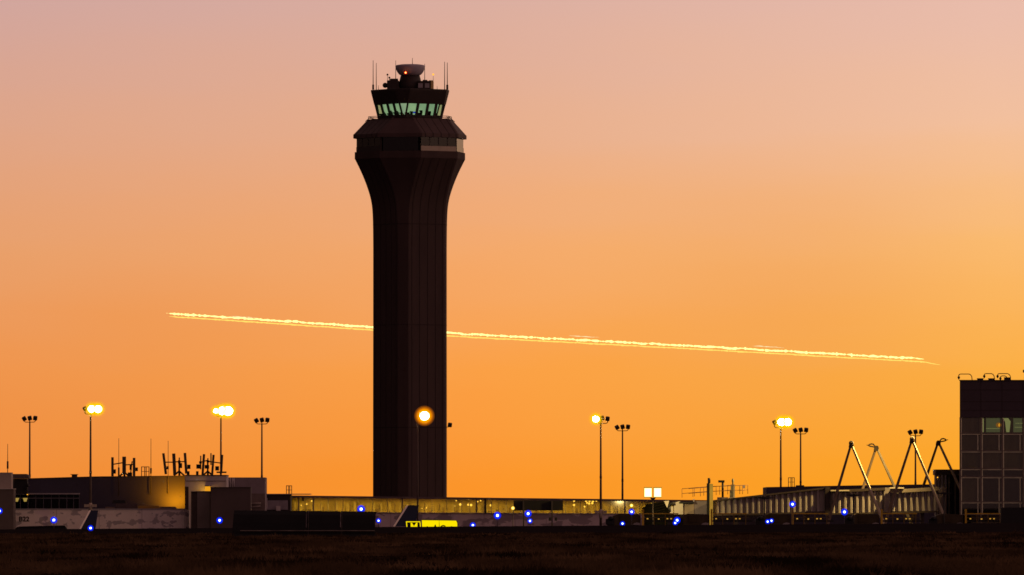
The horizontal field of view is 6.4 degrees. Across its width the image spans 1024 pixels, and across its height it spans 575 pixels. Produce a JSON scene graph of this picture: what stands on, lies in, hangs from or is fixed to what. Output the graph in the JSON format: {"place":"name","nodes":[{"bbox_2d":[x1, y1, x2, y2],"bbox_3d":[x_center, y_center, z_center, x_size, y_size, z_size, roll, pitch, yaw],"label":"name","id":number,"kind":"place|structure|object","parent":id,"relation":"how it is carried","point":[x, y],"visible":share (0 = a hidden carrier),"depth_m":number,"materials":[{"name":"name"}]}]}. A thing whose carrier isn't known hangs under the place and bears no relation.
{"place":"outdoors","nodes":[
{"label":"outdoors","id":0,"kind":"place"},
{"bbox_2d":[0,472,15,528],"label":"corner block","id":1,"kind":"structure","parent":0,"point":[8,505],"depth_m":1837.53,"materials":[{"name":"concrete"}]},
{"bbox_2d":[7,444,8,471],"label":"whip antenna","id":2,"kind":"object","parent":1,"relation":"on","point":[7,459],"visible":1,"depth_m":1842.66,"materials":[{"name":"metal"}]},
{"bbox_2d":[13,474,29,493],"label":"rooftop unit","id":3,"kind":"object","parent":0,"point":[20,484],"visible":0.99,"depth_m":1855.57,"materials":[{"name":"black paint"}]},
{"bbox_2d":[16,509,189,528],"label":"painted wall","id":4,"kind":"structure","parent":0,"point":[128,518],"depth_m":1849.41,"materials":[{"name":"grey metal"}]},
{"bbox_2d":[105,500,175,508],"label":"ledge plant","id":5,"kind":"object","parent":4,"relation":"on","point":[121,504],"visible":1,"depth_m":1855.48,"materials":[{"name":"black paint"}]},
{"bbox_2d":[191,491,210,527],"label":"tan shed","id":6,"kind":"structure","parent":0,"point":[200,509],"depth_m":1843.25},
{"bbox_2d":[197,492,209,527],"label":"shed door","id":7,"kind":"structure","parent":6,"relation":"in","point":[203,498],"depth_m":1843.18,"materials":[{"name":"metal"}]},
{"bbox_2d":[210,487,251,527],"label":"dark cube building","id":8,"kind":"structure","parent":0,"point":[226,502],"depth_m":1835.50,"materials":[{"name":"metal"}]},
{"bbox_2d":[229,477,266,510],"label":"set back wing","id":9,"kind":"structure","parent":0,"point":[258,485],"depth_m":1884.57,"materials":[{"name":"grey concrete"}]},
{"bbox_2d":[394,505,418,525],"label":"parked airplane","id":10,"kind":"object","parent":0,"point":[409,512],"visible":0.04,"depth_m":1619.10,"materials":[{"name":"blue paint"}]},
{"bbox_2d":[353,58,466,496],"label":"control tower","id":11,"kind":"structure","parent":0,"point":[409,156],"depth_m":1994.91,"materials":[{"name":"brown concrete"}]},
{"bbox_2d":[357,138,361,146],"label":"band window","id":12,"kind":"structure","parent":11,"relation":"in","point":[359,141],"depth_m":1997.82,"materials":[{"name":"black glass"}]},
{"bbox_2d":[363,138,367,146],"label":"band window","id":13,"kind":"structure","parent":11,"relation":"in","point":[365,140],"depth_m":1995.87,"materials":[{"name":"black glass"}]},
{"bbox_2d":[369,138,373,145],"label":"band window","id":14,"kind":"structure","parent":11,"relation":"in","point":[371,140],"depth_m":1994.41,"materials":[{"name":"black glass"}]},
{"bbox_2d":[375,137,379,145],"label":"band window","id":15,"kind":"structure","parent":11,"relation":"in","point":[377,139],"depth_m":1992.46,"materials":[{"name":"black glass"}]},
{"bbox_2d":[383,137,417,150],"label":"corner window","id":16,"kind":"structure","parent":11,"relation":"in","point":[389,143],"depth_m":1990.52,"materials":[{"name":"black glass"}]},
{"bbox_2d":[421,137,428,145],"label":"band window","id":17,"kind":"structure","parent":11,"relation":"in","point":[424,140],"depth_m":1990.52,"materials":[{"name":"black glass"}]},
{"bbox_2d":[430,137,437,145],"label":"band window","id":18,"kind":"structure","parent":11,"relation":"in","point":[433,140],"depth_m":1991.98,"materials":[{"name":"black glass"}]},
{"bbox_2d":[439,137,446,145],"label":"band window","id":19,"kind":"structure","parent":11,"relation":"in","point":[442,141],"depth_m":1992.95,"materials":[{"name":"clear glass"}]},
{"bbox_2d":[448,138,455,145],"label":"band window","id":20,"kind":"structure","parent":11,"relation":"in","point":[451,141],"depth_m":1994.41,"materials":[{"name":"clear glass"}]},
{"bbox_2d":[457,138,462,152],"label":"corner window","id":21,"kind":"structure","parent":11,"relation":"in","point":[459,141],"depth_m":1999.53,"materials":[{"name":"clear glass"}]},
{"bbox_2d":[0,523,1023,533],"bbox_3d":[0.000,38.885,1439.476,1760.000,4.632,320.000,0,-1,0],"label":"taxiway","id":22,"kind":"structure","parent":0,"point":[921,527],"depth_m":1344.95,"materials":[{"name":"black asphalt"}]},
{"bbox_2d":[16,525,66,528],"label":"barrier","id":23,"kind":"object","parent":22,"relation":"on","point":[45,527],"visible":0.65,"depth_m":1499.49,"materials":[{"name":"black paint"}]},
{"bbox_2d":[50,517,56,522],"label":"taxiway light","id":24,"kind":"object","parent":22,"relation":"on","point":[53,519],"visible":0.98,"depth_m":1469.14,"materials":[{"name":"metal"}]},
{"bbox_2d":[216,517,222,527],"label":"taxiway light","id":25,"kind":"object","parent":22,"relation":"on","point":[219,520],"visible":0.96,"depth_m":1479.17,"materials":[{"name":"glass"}]},
{"bbox_2d":[357,505,364,511],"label":"taxiway light","id":26,"kind":"object","parent":22,"relation":"on","point":[360,507],"visible":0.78,"depth_m":1299.23,"materials":[{"name":"glass"}]},
{"bbox_2d":[406,521,420,526],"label":"location sign","id":27,"kind":"object","parent":22,"relation":"on","point":[413,523],"visible":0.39,"depth_m":1499.49,"materials":[{"name":"metal"}]},
{"bbox_2d":[422,520,457,526],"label":"direction sign","id":28,"kind":"object","parent":22,"relation":"on","point":[437,523],"visible":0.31,"depth_m":1499.47,"materials":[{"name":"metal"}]},
{"bbox_2d":[494,512,500,525],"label":"taxiway light","id":29,"kind":"object","parent":22,"relation":"on","point":[497,515],"visible":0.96,"depth_m":1469.20,"materials":[{"name":"glass"}]},
{"bbox_2d":[525,510,531,516],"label":"taxiway light","id":30,"kind":"object","parent":22,"relation":"on","point":[528,513],"visible":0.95,"depth_m":1499.16,"materials":[{"name":"glass"}]},
{"bbox_2d":[629,509,634,524],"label":"taxiway light","id":31,"kind":"object","parent":22,"relation":"on","point":[631,512],"visible":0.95,"depth_m":1519.30,"materials":[{"name":"metal"}]},
{"bbox_2d":[789,501,795,523],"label":"taxiway light","id":32,"kind":"object","parent":22,"relation":"on","point":[792,504],"visible":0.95,"depth_m":1559.30,"materials":[{"name":"glass"}]},
{"bbox_2d":[841,508,847,523],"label":"taxiway light","id":33,"kind":"object","parent":22,"relation":"on","point":[844,511],"visible":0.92,"depth_m":1539.18,"materials":[{"name":"metal"}]},
{"bbox_2d":[0,530,1023,574],"bbox_3d":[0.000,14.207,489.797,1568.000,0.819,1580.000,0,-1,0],"label":"grass field","id":34,"kind":"structure","parent":0,"point":[858,534],"depth_m":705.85,"materials":[{"name":"plant"}]},
{"bbox_2d":[232,510,376,536],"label":"blast fence","id":35,"kind":"object","parent":34,"relation":"on","point":[285,523],"visible":0.84,"depth_m":1183.37,"materials":[{"name":"metal"}]},
{"bbox_2d":[0,0,1023,499],"label":"sky","id":36,"kind":"structure","parent":0,"point":[827,176],"materials":[{"name":"orange"}]},
{"bbox_2d":[169,313,938,364],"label":"light streak","id":37,"kind":"object","parent":36,"relation":"in","point":[487,335],"visible":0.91,"depth_m":3600.37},
{"bbox_2d":[642,478,829,524],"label":"jet bridge","id":38,"kind":"structure","parent":0,"point":[816,500],"depth_m":1705.13,"materials":[{"name":"metal"}]},
{"bbox_2d":[830,487,946,522],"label":"jet bridge","id":39,"kind":"structure","parent":0,"point":[921,501],"depth_m":1705.09,"materials":[{"name":"metal"}]},
{"bbox_2d":[1000,507,1023,522],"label":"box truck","id":40,"kind":"object","parent":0,"point":[1011,514],"visible":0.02,"depth_m":1629.50,"materials":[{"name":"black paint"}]},
{"label":"apron","id":41,"kind":"structure","parent":0,"visible":0},
{"bbox_2d":[22,416,37,477],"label":"light mast","id":42,"kind":"object","parent":41,"relation":"on","point":[24,418],"visible":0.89,"depth_m":2119.52,"materials":[{"name":"metal"}]},
{"bbox_2d":[79,510,97,528],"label":"parked airplane","id":43,"kind":"object","parent":41,"relation":"on","point":[91,517],"visible":0.06,"depth_m":1639.07,"materials":[{"name":"blue paint"}]},
{"bbox_2d":[83,404,101,509],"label":"light mast","id":44,"kind":"object","parent":41,"relation":"on","point":[97,408],"visible":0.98,"depth_m":1841.36,"materials":[{"name":"metal"}]},
{"bbox_2d":[16,476,184,508],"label":"terminal hall","id":45,"kind":"structure","parent":41,"relation":"on","point":[73,492],"depth_m":1869.54,"materials":[{"name":"metal"}]},
{"bbox_2d":[16,499,19,508],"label":"window","id":46,"kind":"structure","parent":45,"relation":"in","point":[17,503],"depth_m":1869.46,"materials":[{"name":"black glass"}]},
{"bbox_2d":[16,495,27,497],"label":"clerestory window","id":47,"kind":"structure","parent":45,"relation":"in","point":[17,496],"depth_m":1869.46,"materials":[{"name":"black glass"}]},
{"bbox_2d":[21,499,27,508],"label":"window","id":48,"kind":"structure","parent":45,"relation":"in","point":[24,505],"depth_m":1869.46,"materials":[{"name":"black glass"}]},
{"bbox_2d":[28,499,35,508],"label":"window","id":49,"kind":"structure","parent":45,"relation":"in","point":[31,502],"depth_m":1869.46,"materials":[{"name":"black glass"}]},
{"bbox_2d":[28,495,42,497],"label":"clerestory window","id":50,"kind":"structure","parent":45,"relation":"in","point":[29,496],"depth_m":1869.46,"materials":[{"name":"black glass"}]},
{"bbox_2d":[36,499,42,508],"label":"window","id":51,"kind":"structure","parent":45,"relation":"in","point":[39,502],"depth_m":1869.46,"materials":[{"name":"black glass"}]},
{"bbox_2d":[44,499,50,508],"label":"window","id":52,"kind":"structure","parent":45,"relation":"in","point":[47,502],"depth_m":1869.46,"materials":[{"name":"black glass"}]},
{"bbox_2d":[19,495,79,508],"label":"window frame","id":53,"kind":"structure","parent":45,"relation":"in","point":[20,498],"depth_m":1869.01,"materials":[{"name":"metal"}]},
{"bbox_2d":[44,495,58,497],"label":"clerestory window","id":54,"kind":"structure","parent":45,"relation":"in","point":[45,496],"depth_m":1869.46,"materials":[{"name":"black glass"}]},
{"bbox_2d":[52,499,58,508],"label":"window","id":55,"kind":"structure","parent":45,"relation":"in","point":[55,502],"depth_m":1869.46,"materials":[{"name":"black glass"}]},
{"bbox_2d":[59,499,66,508],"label":"window","id":56,"kind":"structure","parent":45,"relation":"in","point":[62,502],"depth_m":1869.46,"materials":[{"name":"black glass"}]},
{"bbox_2d":[59,495,78,497],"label":"clerestory window","id":57,"kind":"structure","parent":45,"relation":"in","point":[60,496],"depth_m":1869.46,"materials":[{"name":"black glass"}]},
{"bbox_2d":[67,499,72,508],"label":"window","id":58,"kind":"structure","parent":45,"relation":"in","point":[69,501],"depth_m":1869.46,"materials":[{"name":"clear glass"}]},
{"bbox_2d":[74,499,78,508],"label":"window","id":59,"kind":"structure","parent":45,"relation":"in","point":[76,501],"depth_m":1869.46,"materials":[{"name":"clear glass"}]},
{"bbox_2d":[118,460,119,495],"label":"whip antenna","id":60,"kind":"object","parent":45,"relation":"on","point":[118,476],"visible":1,"depth_m":1869.15,"materials":[{"name":"metal"}]},
{"bbox_2d":[111,457,137,475],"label":"panel antenna array","id":61,"kind":"object","parent":45,"relation":"on","point":[113,470],"visible":1,"depth_m":1872.95,"materials":[{"name":"plastic"}]},
{"bbox_2d":[141,467,148,475],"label":"roof hatch rail","id":62,"kind":"object","parent":45,"relation":"on","point":[144,471],"visible":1,"depth_m":1873.61,"materials":[{"name":"metal"}]},
{"bbox_2d":[162,453,190,475],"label":"panel antenna array","id":63,"kind":"object","parent":45,"relation":"on","point":[178,472],"visible":1,"depth_m":1872.98,"materials":[{"name":"plastic"}]},
{"bbox_2d":[185,475,228,527],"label":"plant room","id":64,"kind":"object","parent":41,"relation":"on","point":[196,482],"visible":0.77,"depth_m":1865.59,"materials":[{"name":"concrete"}]},
{"bbox_2d":[196,453,226,474],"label":"panel antenna array","id":65,"kind":"object","parent":64,"relation":"on","point":[211,461],"visible":1,"depth_m":1873.15,"materials":[{"name":"plastic"}]},
{"bbox_2d":[213,405,233,474],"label":"light mast","id":66,"kind":"object","parent":41,"relation":"on","point":[225,411],"visible":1,"depth_m":2098.45,"materials":[{"name":"metal"}]},
{"bbox_2d":[254,417,269,476],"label":"light mast","id":67,"kind":"object","parent":41,"relation":"on","point":[256,420],"visible":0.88,"depth_m":2119.52,"materials":[{"name":"metal"}]},
{"bbox_2d":[267,494,311,510],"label":"utility box","id":68,"kind":"object","parent":41,"relation":"on","point":[279,502],"visible":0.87,"depth_m":1899.44,"materials":[{"name":"grey metal"}]},
{"bbox_2d":[286,485,291,494],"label":"roof hatch rail","id":69,"kind":"object","parent":68,"relation":"on","point":[289,489],"visible":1,"depth_m":1902.51,"materials":[{"name":"metal"}]},
{"bbox_2d":[417,410,429,520],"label":"light mast","id":70,"kind":"object","parent":41,"relation":"on","point":[424,415],"visible":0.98,"depth_m":1937.22,"materials":[{"name":"metal"}]},
{"bbox_2d":[292,495,765,526],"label":"glass concourse","id":71,"kind":"structure","parent":41,"relation":"on","point":[465,511],"depth_m":1949.69,"materials":[{"name":"glass"}]},
{"bbox_2d":[514,500,562,525],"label":"dark billboard","id":72,"kind":"object","parent":41,"relation":"on","point":[551,505],"visible":0.86,"depth_m":1719.52,"materials":[{"name":"black paint"}]},
{"bbox_2d":[592,415,609,525],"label":"light mast","id":73,"kind":"object","parent":41,"relation":"on","point":[595,418],"visible":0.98,"depth_m":1937.36,"materials":[{"name":"metal"}]},
{"bbox_2d":[614,424,629,498],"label":"light mast","id":74,"kind":"object","parent":41,"relation":"on","point":[622,426],"visible":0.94,"depth_m":2119.44,"materials":[{"name":"metal"}]},
{"bbox_2d":[606,509,677,524],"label":"cargo loader","id":75,"kind":"object","parent":41,"relation":"on","point":[617,519],"visible":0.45,"depth_m":1639.45,"materials":[{"name":"black paint"}]},
{"bbox_2d":[644,487,661,524],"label":"work light","id":76,"kind":"object","parent":41,"relation":"on","point":[657,492],"visible":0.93,"depth_m":1689.10,"materials":[{"name":"metal"}]},
{"bbox_2d":[677,509,752,524],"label":"cargo loader","id":77,"kind":"object","parent":41,"relation":"on","point":[694,519],"visible":0.32,"depth_m":1639.46,"materials":[{"name":"black paint"}]},
{"bbox_2d":[757,497,771,523],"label":"canopy post","id":78,"kind":"object","parent":41,"relation":"on","point":[764,498],"visible":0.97,"depth_m":1631.30,"materials":[{"name":"black metal"}]},
{"bbox_2d":[772,417,791,486],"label":"light mast","id":79,"kind":"object","parent":41,"relation":"on","point":[781,422],"visible":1,"depth_m":2079.33,"materials":[{"name":"metal"}]},
{"bbox_2d":[755,509,833,524],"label":"cargo loader","id":80,"kind":"object","parent":41,"relation":"on","point":[780,519],"visible":0.38,"depth_m":1639.46,"materials":[{"name":"black paint"}]},
{"bbox_2d":[793,427,807,484],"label":"light mast","id":81,"kind":"object","parent":41,"relation":"on","point":[795,430],"visible":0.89,"depth_m":2119.43,"materials":[{"name":"metal"}]},
{"bbox_2d":[763,484,933,523],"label":"bridge","id":82,"kind":"structure","parent":41,"relation":"on","point":[838,519],"depth_m":2049.38,"materials":[{"name":"metal"}]},
{"bbox_2d":[846,494,860,523],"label":"canopy post","id":83,"kind":"object","parent":41,"relation":"on","point":[853,495],"visible":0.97,"depth_m":1631.35,"materials":[{"name":"black metal"}]},
{"bbox_2d":[827,441,883,523],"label":"gantry frame","id":84,"kind":"object","parent":41,"relation":"on","point":[851,445],"visible":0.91,"depth_m":1700.38,"materials":[{"name":"metal"}]},
{"bbox_2d":[854,443,912,523],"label":"gantry frame","id":85,"kind":"object","parent":41,"relation":"on","point":[876,448],"visible":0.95,"depth_m":1721.45,"materials":[{"name":"metal"}]},
{"bbox_2d":[845,509,922,523],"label":"cargo loader","id":86,"kind":"object","parent":41,"relation":"on","point":[866,518],"visible":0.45,"depth_m":1639.46,"materials":[{"name":"black paint"}]},
{"bbox_2d":[884,436,942,523],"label":"gantry frame","id":87,"kind":"object","parent":41,"relation":"on","point":[912,440],"visible":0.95,"depth_m":1700.40,"materials":[{"name":"metal"}]},
{"bbox_2d":[907,429,922,483],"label":"light mast","id":88,"kind":"object","parent":41,"relation":"on","point":[915,431],"visible":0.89,"depth_m":2139.42,"materials":[{"name":"metal"}]},
{"bbox_2d":[909,438,959,523],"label":"gantry frame","id":89,"kind":"object","parent":41,"relation":"on","point":[938,442],"visible":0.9,"depth_m":1721.46,"materials":[{"name":"metal"}]},
{"bbox_2d":[936,492,951,522],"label":"canopy post","id":90,"kind":"object","parent":41,"relation":"on","point":[943,493],"visible":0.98,"depth_m":1631.46,"materials":[{"name":"black metal"}]},
{"bbox_2d":[933,469,959,515],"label":"flat roof annex","id":91,"kind":"object","parent":41,"relation":"on","point":[943,478],"visible":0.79,"depth_m":1725.50,"materials":[{"name":"brown metal"}]},
{"bbox_2d":[928,509,999,522],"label":"cargo loader","id":92,"kind":"object","parent":41,"relation":"on","point":[953,518],"visible":0.35,"depth_m":1639.47,"materials":[{"name":"black paint"}]},
{"bbox_2d":[959,380,1023,522],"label":"office building","id":93,"kind":"structure","parent":41,"relation":"on","point":[991,437],"depth_m":1700.09,"materials":[{"name":"metal"}]},
{"bbox_2d":[960,418,979,432],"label":"window","id":94,"kind":"structure","parent":93,"relation":"in","point":[968,425],"depth_m":1700.50,"materials":[{"name":"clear glass"}]},
{"bbox_2d":[961,433,979,449],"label":"window","id":95,"kind":"structure","parent":93,"relation":"in","point":[968,441],"depth_m":1700.50,"materials":[{"name":"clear glass"}]},
{"bbox_2d":[961,451,979,467],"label":"window","id":96,"kind":"structure","parent":93,"relation":"in","point":[969,459],"depth_m":1700.09,"materials":[{"name":"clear glass"}]},
{"bbox_2d":[961,469,979,475],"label":"window","id":97,"kind":"structure","parent":93,"relation":"in","point":[964,472],"depth_m":1700.09,"materials":[{"name":"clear glass"}]},
{"bbox_2d":[961,477,979,500],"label":"window","id":98,"kind":"structure","parent":93,"relation":"in","point":[969,485],"depth_m":1700.09,"materials":[{"name":"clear glass"}]},
{"bbox_2d":[961,502,979,513],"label":"window","id":99,"kind":"structure","parent":93,"relation":"in","point":[972,507],"depth_m":1700.09,"materials":[{"name":"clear glass"}]},
{"bbox_2d":[981,433,1001,449],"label":"window","id":100,"kind":"structure","parent":93,"relation":"in","point":[988,441],"depth_m":1700.50,"materials":[{"name":"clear glass"}]},
{"bbox_2d":[981,451,1001,467],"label":"window","id":101,"kind":"structure","parent":93,"relation":"in","point":[989,459],"depth_m":1700.09,"materials":[{"name":"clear glass"}]},
{"bbox_2d":[981,469,1001,475],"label":"window","id":102,"kind":"structure","parent":93,"relation":"in","point":[984,472],"depth_m":1700.09,"materials":[{"name":"black glass"}]},
{"bbox_2d":[981,477,1001,500],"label":"window","id":103,"kind":"structure","parent":93,"relation":"in","point":[990,485],"depth_m":1700.09,"materials":[{"name":"glass"}]},
{"bbox_2d":[982,502,1001,512],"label":"window","id":104,"kind":"structure","parent":93,"relation":"in","point":[987,507],"depth_m":1700.09,"materials":[{"name":"black glass"}]},
{"bbox_2d":[1003,433,1022,449],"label":"window","id":105,"kind":"structure","parent":93,"relation":"in","point":[1010,441],"depth_m":1700.50,"materials":[{"name":"black glass"}]},
{"bbox_2d":[1003,451,1022,467],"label":"window","id":106,"kind":"structure","parent":93,"relation":"in","point":[1011,459],"depth_m":1700.09,"materials":[{"name":"black glass"}]},
{"bbox_2d":[1003,469,1022,475],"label":"window","id":107,"kind":"structure","parent":93,"relation":"in","point":[1006,472],"depth_m":1700.09,"materials":[{"name":"black glass"}]},
{"bbox_2d":[1003,477,1022,500],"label":"window","id":108,"kind":"structure","parent":93,"relation":"in","point":[1012,486],"depth_m":1700.09,"materials":[{"name":"black glass"}]},
{"bbox_2d":[1003,502,1022,506],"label":"window","id":109,"kind":"structure","parent":93,"relation":"in","point":[1005,504],"depth_m":1700.09,"materials":[{"name":"black glass"}]}
]}

